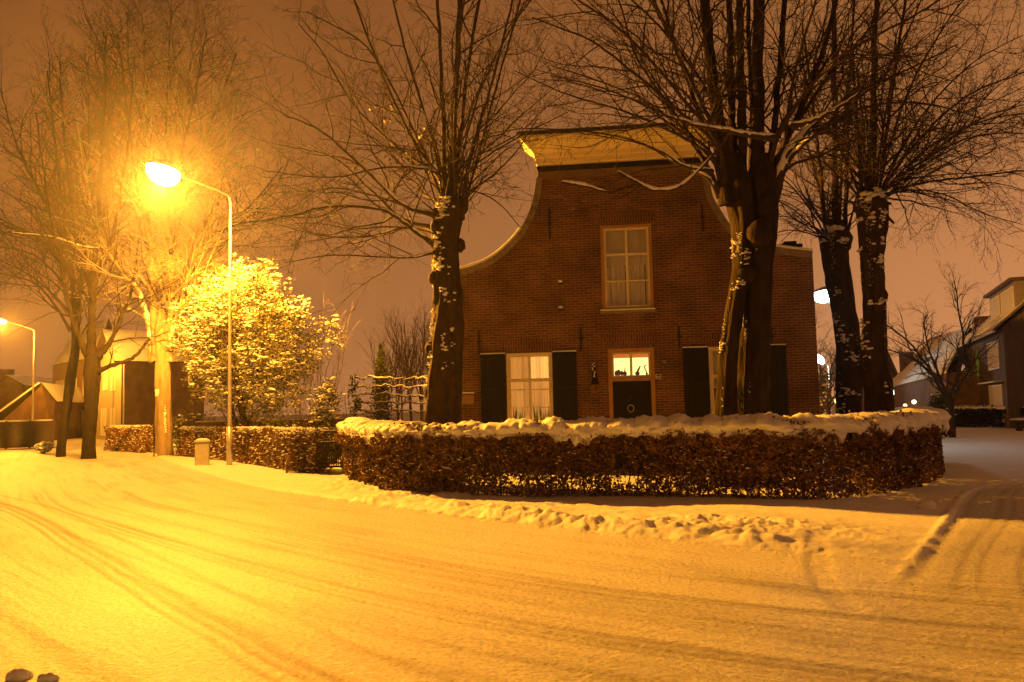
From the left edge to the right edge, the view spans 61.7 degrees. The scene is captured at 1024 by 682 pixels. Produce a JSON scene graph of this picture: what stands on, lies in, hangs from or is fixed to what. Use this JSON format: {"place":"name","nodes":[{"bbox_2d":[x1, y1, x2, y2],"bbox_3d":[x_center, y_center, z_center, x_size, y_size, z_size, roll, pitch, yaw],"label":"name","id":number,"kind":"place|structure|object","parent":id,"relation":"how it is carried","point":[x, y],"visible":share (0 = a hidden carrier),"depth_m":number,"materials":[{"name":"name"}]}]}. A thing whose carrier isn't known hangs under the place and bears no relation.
{"place":"outdoors","nodes":[
{"label":"outdoors","id":0,"kind":"place"},
{"bbox_2d":[0,437,1023,681],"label":"road","id":1,"kind":"structure","parent":0,"point":[130,567],"depth_m":7.31,"materials":[{"name":"white snow"}]},
{"bbox_2d":[5,668,32,681],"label":"rock","id":2,"kind":"object","parent":1,"relation":"on","point":[16,674],"visible":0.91,"depth_m":5.30,"materials":[{"name":"grey stone"}]},
{"bbox_2d":[36,672,59,681],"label":"rock","id":3,"kind":"object","parent":1,"relation":"on","point":[47,677],"visible":0.99,"depth_m":5.25,"materials":[{"name":"stone"}]},
{"bbox_2d":[0,0,1023,416],"label":"sky","id":4,"kind":"structure","parent":0,"point":[911,274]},
{"bbox_2d":[204,403,835,422],"bbox_3d":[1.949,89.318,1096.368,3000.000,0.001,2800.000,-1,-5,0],"label":"ground","id":5,"kind":"structure","parent":0,"point":[405,418],"depth_m":428.29,"materials":[{"name":"white snow"}]},
{"bbox_2d":[0,317,34,419],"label":"street lamp","id":6,"kind":"object","parent":5,"relation":"on","point":[3,321],"visible":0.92,"depth_m":57.91,"materials":[{"name":"metal"}]},
{"bbox_2d":[0,369,52,409],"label":"neighbour house","id":7,"kind":"structure","parent":5,"relation":"on","point":[13,387],"depth_m":90.02,"materials":[{"name":"brown brick"}]},
{"bbox_2d":[0,419,53,448],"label":"garden fence","id":8,"kind":"object","parent":5,"relation":"on","point":[21,434],"visible":0.85,"depth_m":48.95,"materials":[{"name":"brown wood"}]},
{"bbox_2d":[0,382,83,439],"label":"neighbour house","id":9,"kind":"structure","parent":5,"relation":"on","point":[48,400],"depth_m":65.39,"materials":[{"name":"brown brick"}]},
{"bbox_2d":[34,441,55,453],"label":"garden shrub","id":10,"kind":"object","parent":5,"relation":"on","point":[42,447],"visible":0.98,"depth_m":40.64,"materials":[{"name":"green plant"}]},
{"bbox_2d":[52,318,111,431],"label":"neighbour house","id":11,"kind":"structure","parent":5,"relation":"on","point":[60,364],"depth_m":78.35,"materials":[{"name":"beige brick"}]},
{"bbox_2d":[56,380,63,384],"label":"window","id":12,"kind":"structure","parent":11,"relation":"in","point":[61,382],"depth_m":79.84,"materials":[{"name":"orange glass"}]},
{"bbox_2d":[0,18,167,456],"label":"bare tree","id":13,"kind":"object","parent":5,"relation":"on","point":[70,382],"visible":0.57,"depth_m":37.59,"materials":[{"name":"brown plant"}]},
{"bbox_2d":[0,0,218,458],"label":"bare tree","id":14,"kind":"object","parent":5,"relation":"on","point":[93,370],"visible":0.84,"depth_m":34.49,"materials":[{"name":"brown plant"}]},
{"bbox_2d":[96,329,203,439],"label":"neighbour house","id":15,"kind":"structure","parent":5,"relation":"on","point":[127,393],"depth_m":61.83,"materials":[{"name":"brown brick"}]},
{"bbox_2d":[101,408,106,435],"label":"window","id":16,"kind":"structure","parent":15,"relation":"in","point":[103,410],"depth_m":64.99,"materials":[{"name":"orange"}]},
{"bbox_2d":[102,370,107,390],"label":"window","id":17,"kind":"structure","parent":15,"relation":"in","point":[105,374],"depth_m":64.78,"materials":[{"name":"yellow glass"}]},
{"bbox_2d":[110,408,114,424],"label":"window","id":18,"kind":"structure","parent":15,"relation":"in","point":[112,410],"depth_m":62.11,"materials":[{"name":"orange glass"}]},
{"bbox_2d":[110,368,115,390],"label":"window","id":19,"kind":"structure","parent":15,"relation":"in","point":[113,371],"depth_m":62.27,"materials":[{"name":"yellow glass"}]},
{"bbox_2d":[0,0,364,456],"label":"bare tree","id":20,"kind":"object","parent":5,"relation":"on","point":[163,425],"visible":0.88,"depth_m":35.65,"materials":[{"name":"brown plant"}]},
{"bbox_2d":[145,160,232,464],"bbox_3d":[-9.832,-0.653,26.250,0.828,9.313,3.207,-4,-5,31],"label":"street lamp","id":21,"kind":"object","parent":5,"relation":"on","point":[162,173],"visible":0.97,"depth_m":27.18,"materials":[{"name":"metal"}]},
{"bbox_2d":[172,409,218,449],"bbox_3d":[-13.770,3.912,36.855,2.585,2.093,1.904,-1,-5,0],"label":"garden shrub","id":22,"kind":"object","parent":5,"relation":"on","point":[185,424],"visible":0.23,"depth_m":36.73,"materials":[{"name":"green plant"}]},
{"bbox_2d":[161,249,350,426],"bbox_3d":[-9.775,0.544,31.519,6.029,7.836,5.443,-5,-6,39],"label":"evergreen shrub","id":23,"kind":"object","parent":5,"relation":"on","point":[213,360],"visible":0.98,"depth_m":30.63,"materials":[{"name":"green plant"}]},
{"bbox_2d":[195,418,346,444],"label":"garden wall","id":24,"kind":"structure","parent":5,"relation":"on","point":[210,423],"depth_m":35.85,"materials":[{"name":"brown brick"}]},
{"bbox_2d":[244,418,309,447],"bbox_3d":[-8.023,3.425,29.309,2.205,1.613,1.945,2,-5,-32],"label":"garden shrub","id":25,"kind":"object","parent":5,"relation":"on","point":[284,423],"visible":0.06,"depth_m":29.38,"materials":[{"name":"green plant"}]},
{"bbox_2d":[298,373,346,463],"bbox_3d":[-5.666,2.489,26.658,2.410,3.022,2.284,-1,-5,0],"label":"evergreen shrub","id":26,"kind":"object","parent":5,"relation":"on","point":[327,392],"visible":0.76,"depth_m":26.77,"materials":[{"name":"green plant"}]},
{"bbox_2d":[314,425,342,470],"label":"garden gate","id":27,"kind":"structure","parent":5,"relation":"on","point":[326,442],"depth_m":23.20,"materials":[{"name":"black metal"}]},
{"bbox_2d":[358,326,408,407],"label":"bare tree","id":28,"kind":"object","parent":5,"relation":"on","point":[393,369],"visible":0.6,"depth_m":60.12,"materials":[{"name":"brown plant"}]},
{"bbox_2d":[352,369,426,421],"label":"espalier screen","id":29,"kind":"object","parent":5,"relation":"on","point":[376,393],"visible":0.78,"depth_m":41.86,"materials":[{"name":"brown plant"}]},
{"bbox_2d":[172,0,620,487],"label":"bare tree","id":30,"kind":"object","parent":5,"relation":"on","point":[445,345],"visible":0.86,"depth_m":18.17,"materials":[{"name":"brown plant"}]},
{"bbox_2d":[374,305,430,420],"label":"bare tree","id":31,"kind":"object","parent":5,"relation":"on","point":[398,389],"visible":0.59,"depth_m":61.66,"materials":[{"name":"brown plant"}]},
{"bbox_2d":[404,307,430,421],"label":"bare tree","id":32,"kind":"object","parent":5,"relation":"on","point":[420,389],"visible":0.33,"depth_m":62.82,"materials":[{"name":"brown plant"}]},
{"bbox_2d":[407,289,432,384],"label":"bare tree","id":33,"kind":"object","parent":5,"relation":"on","point":[424,343],"visible":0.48,"depth_m":60.47,"materials":[{"name":"brown plant"}]},
{"bbox_2d":[459,119,822,472],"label":"brick house","id":34,"kind":"structure","parent":5,"relation":"on","point":[626,295],"depth_m":21.20,"materials":[{"name":"brick"}]},
{"bbox_2d":[462,392,474,403],"bbox_3d":[-1.120,1.424,21.346,0.395,0.279,0.167,-2,-5,7],"label":"letterbox","id":35,"kind":"object","parent":34,"relation":"attached to","point":[468,398],"visible":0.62,"depth_m":21.29,"materials":[{"name":"metal"}]},
{"bbox_2d":[506,352,553,438],"bbox_3d":[0.465,1.462,21.383,1.210,2.314,0.464,-2,-5,7],"label":"window","id":36,"kind":"structure","parent":34,"relation":"in","point":[529,375],"depth_m":21.48,"materials":[{"name":"white glass"}]},
{"bbox_2d":[590,361,598,392],"bbox_3d":[2.010,0.891,20.968,0.233,0.785,0.162,-2,-5,7],"label":"hanging bunch","id":37,"kind":"object","parent":34,"relation":"attached to","point":[594,382],"visible":1,"depth_m":20.93,"materials":[{"name":"brown plant"}]},
{"bbox_2d":[600,223,655,313],"bbox_3d":[2.846,-1.780,21.263,1.369,2.205,0.367,-2,-5,7],"label":"window","id":38,"kind":"structure","parent":34,"relation":"in","point":[630,245],"depth_m":21.35,"materials":[{"name":"paint"}]},
{"bbox_2d":[612,352,650,377],"bbox_3d":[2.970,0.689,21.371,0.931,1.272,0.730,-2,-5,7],"label":"transom window","id":39,"kind":"structure","parent":34,"relation":"in","point":[625,364],"depth_m":21.17,"materials":[{"name":"yellow glass"}]},
{"bbox_2d":[613,381,651,467],"bbox_3d":[2.958,2.036,20.952,0.930,2.113,0.097,-2,-5,7],"label":"door","id":40,"kind":"structure","parent":34,"relation":"in","point":[631,399],"depth_m":20.98,"materials":[{"name":"paint"}]},
{"bbox_2d":[708,347,719,413],"bbox_3d":[5.349,1.296,20.706,1.186,2.324,0.322,-2,-5,7],"label":"window","id":41,"kind":"structure","parent":34,"relation":"in","point":[713,352],"depth_m":20.76,"materials":[{"name":"beige paint"}]},
{"bbox_2d":[818,353,831,414],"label":"street lamp","id":42,"kind":"object","parent":5,"relation":"on","point":[828,369],"visible":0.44,"depth_m":70.03,"materials":[{"name":"metal"}]},
{"bbox_2d":[818,333,890,393],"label":"bare tree","id":43,"kind":"object","parent":5,"relation":"on","point":[832,352],"visible":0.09,"depth_m":75.80,"materials":[{"name":"brown plant"}]},
{"bbox_2d":[893,327,979,422],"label":"long roofed house","id":44,"kind":"structure","parent":5,"relation":"on","point":[919,391],"depth_m":65.52,"materials":[{"name":"brown brick"}]},
{"bbox_2d":[958,276,1023,428],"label":"dormer house","id":45,"kind":"structure","parent":5,"relation":"on","point":[1003,385],"depth_m":47.23,"materials":[{"name":"brown"}]},
{"bbox_2d":[975,347,980,377],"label":"window","id":46,"kind":"structure","parent":45,"relation":"in","point":[978,361],"depth_m":54.45,"materials":[{"name":"black glass"}]},
{"bbox_2d":[987,340,999,370],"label":"window","id":47,"kind":"structure","parent":45,"relation":"in","point":[994,351],"depth_m":48.84,"materials":[{"name":"white glass"}]},
{"bbox_2d":[988,384,1004,422],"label":"window","id":48,"kind":"structure","parent":45,"relation":"in","point":[995,391],"depth_m":48.68,"materials":[{"name":"white"}]},
{"bbox_2d":[147,439,952,560],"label":"pavement","id":49,"kind":"structure","parent":0,"point":[818,532],"depth_m":12.17,"materials":[{"name":"white snow"}]},
{"bbox_2d":[103,424,154,452],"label":"hedge","id":50,"kind":"object","parent":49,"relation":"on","point":[137,438],"visible":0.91,"depth_m":40.22,"materials":[{"name":"brown plant"}]},
{"bbox_2d":[194,438,210,464],"bbox_3d":[-9.949,3.600,27.538,0.490,0.945,0.330,0,-5,-17],"label":"utility box","id":51,"kind":"object","parent":49,"relation":"on","point":[202,451],"visible":0.91,"depth_m":27.41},
{"bbox_2d":[175,422,337,473],"bbox_3d":[-9.091,3.441,28.947,1.766,1.462,14.741,2,-5,-33],"label":"hedge","id":52,"kind":"object","parent":49,"relation":"on","point":[290,449],"visible":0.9,"depth_m":26.09,"materials":[{"name":"brown plant"}]},
{"bbox_2d":[330,424,1023,518],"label":"garden ground","id":53,"kind":"structure","parent":0,"point":[975,458],"depth_m":16.29,"materials":[{"name":"white snow"}]},
{"bbox_2d":[247,292,371,426],"bbox_3d":[-8.215,1.209,33.834,5.739,6.560,2.696,-1,-5,0],"label":"sapling","id":54,"kind":"object","parent":53,"relation":"on","point":[318,373],"visible":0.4,"depth_m":33.82,"materials":[{"name":"plant"}]},
{"bbox_2d":[327,424,339,462],"bbox_3d":[-5.770,3.320,27.368,1.190,1.414,1.025,-1,-5,0],"label":"garden shrub","id":55,"kind":"object","parent":53,"relation":"on","point":[332,448],"visible":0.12,"depth_m":27.21,"materials":[{"name":"green plant"}]},
{"bbox_2d":[339,375,365,417],"bbox_3d":[-7.116,3.167,37.531,2.308,3.391,1.257,2,-5,-33],"label":"conifer","id":56,"kind":"object","parent":53,"relation":"on","point":[357,405],"visible":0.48,"depth_m":37.86,"materials":[{"name":"green plant"}]},
{"bbox_2d":[362,343,397,420],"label":"conifer","id":57,"kind":"object","parent":53,"relation":"on","point":[380,367],"visible":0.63,"depth_m":49.81,"materials":[{"name":"green plant"}]},
{"bbox_2d":[372,306,431,420],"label":"bare tree","id":58,"kind":"object","parent":53,"relation":"on","point":[412,362],"visible":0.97,"depth_m":59.80,"materials":[{"name":"brown plant"}]},
{"bbox_2d":[332,405,953,499],"bbox_3d":[2.476,2.345,18.986,16.201,1.560,10.107,-2,-5,6],"label":"hedge","id":59,"kind":"object","parent":53,"relation":"on","point":[903,442],"visible":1,"depth_m":15.24,"materials":[{"name":"brown plant"}]},
{"bbox_2d":[439,0,1023,486],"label":"bare tree","id":60,"kind":"object","parent":53,"relation":"on","point":[749,198],"visible":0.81,"depth_m":17.16,"materials":[{"name":"brown plant"}]},
{"bbox_2d":[709,0,917,456],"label":"pollard tree","id":61,"kind":"object","parent":53,"relation":"on","point":[835,241],"visible":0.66,"depth_m":22.46,"materials":[{"name":"brown plant"}]},
{"bbox_2d":[814,286,828,302],"bbox_3d":[10.864,0.970,30.108,1.459,5.791,0.726,-3,-5,24],"label":"street lamp","id":62,"kind":"object","parent":53,"relation":"on","point":[821,295],"visible":0.19,"depth_m":30.03,"materials":[{"name":"glass"}]},
{"bbox_2d":[818,367,832,414],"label":"garden shrub","id":63,"kind":"object","parent":53,"relation":"on","point":[822,408],"visible":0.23,"depth_m":61.54,"materials":[{"name":"green plant"}]},
{"bbox_2d":[815,307,901,414],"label":"bare tree","id":64,"kind":"object","parent":53,"relation":"on","point":[828,406],"visible":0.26,"depth_m":54.98,"materials":[{"name":"brown plant"}]},
{"bbox_2d":[747,0,1023,411],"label":"pollard tree","id":65,"kind":"object","parent":53,"relation":"on","point":[870,207],"visible":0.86,"depth_m":20.00,"materials":[{"name":"brown plant"}]},
{"bbox_2d":[917,500,935,508],"bbox_3d":[6.180,2.459,12.767,0.296,0.191,0.194,-1,-5,0],"label":"snow clod","id":66,"kind":"object","parent":53,"relation":"on","point":[926,504],"visible":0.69,"depth_m":12.70,"materials":[{"name":"white snow"}]},
{"bbox_2d":[860,261,1003,437],"bbox_3d":[17.938,0.330,36.239,7.697,7.752,5.406,-1,-5,0],"label":"bare tree","id":67,"kind":"object","parent":53,"relation":"on","point":[948,397],"visible":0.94,"depth_m":36.04,"materials":[{"name":"brown plant"}]},
{"bbox_2d":[927,386,962,434],"bbox_3d":[19.563,3.195,38.822,1.516,2.386,1.300,-1,-5,0],"label":"garden shrub","id":68,"kind":"object","parent":53,"relation":"on","point":[938,402],"visible":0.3,"depth_m":38.75,"materials":[{"name":"green plant"}]},
{"bbox_2d":[925,404,1023,427],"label":"hedge","id":69,"kind":"object","parent":53,"relation":"on","point":[971,413],"visible":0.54,"depth_m":48.12,"materials":[{"name":"brown plant"}]},
{"bbox_2d":[1010,418,1023,430],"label":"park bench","id":70,"kind":"object","parent":53,"relation":"on","point":[1018,424],"visible":0.93,"depth_m":42.06,"materials":[{"name":"brown wood"}]},
{"bbox_2d":[825,353,897,411],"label":"gabled house","id":71,"kind":"structure","parent":0,"point":[894,372],"depth_m":94.98,"materials":[{"name":"brown brick"}]},
{"bbox_2d":[922,480,1023,567],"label":"side road","id":72,"kind":"structure","parent":0,"point":[985,527],"depth_m":10.36,"materials":[{"name":"white snow"}]}
]}

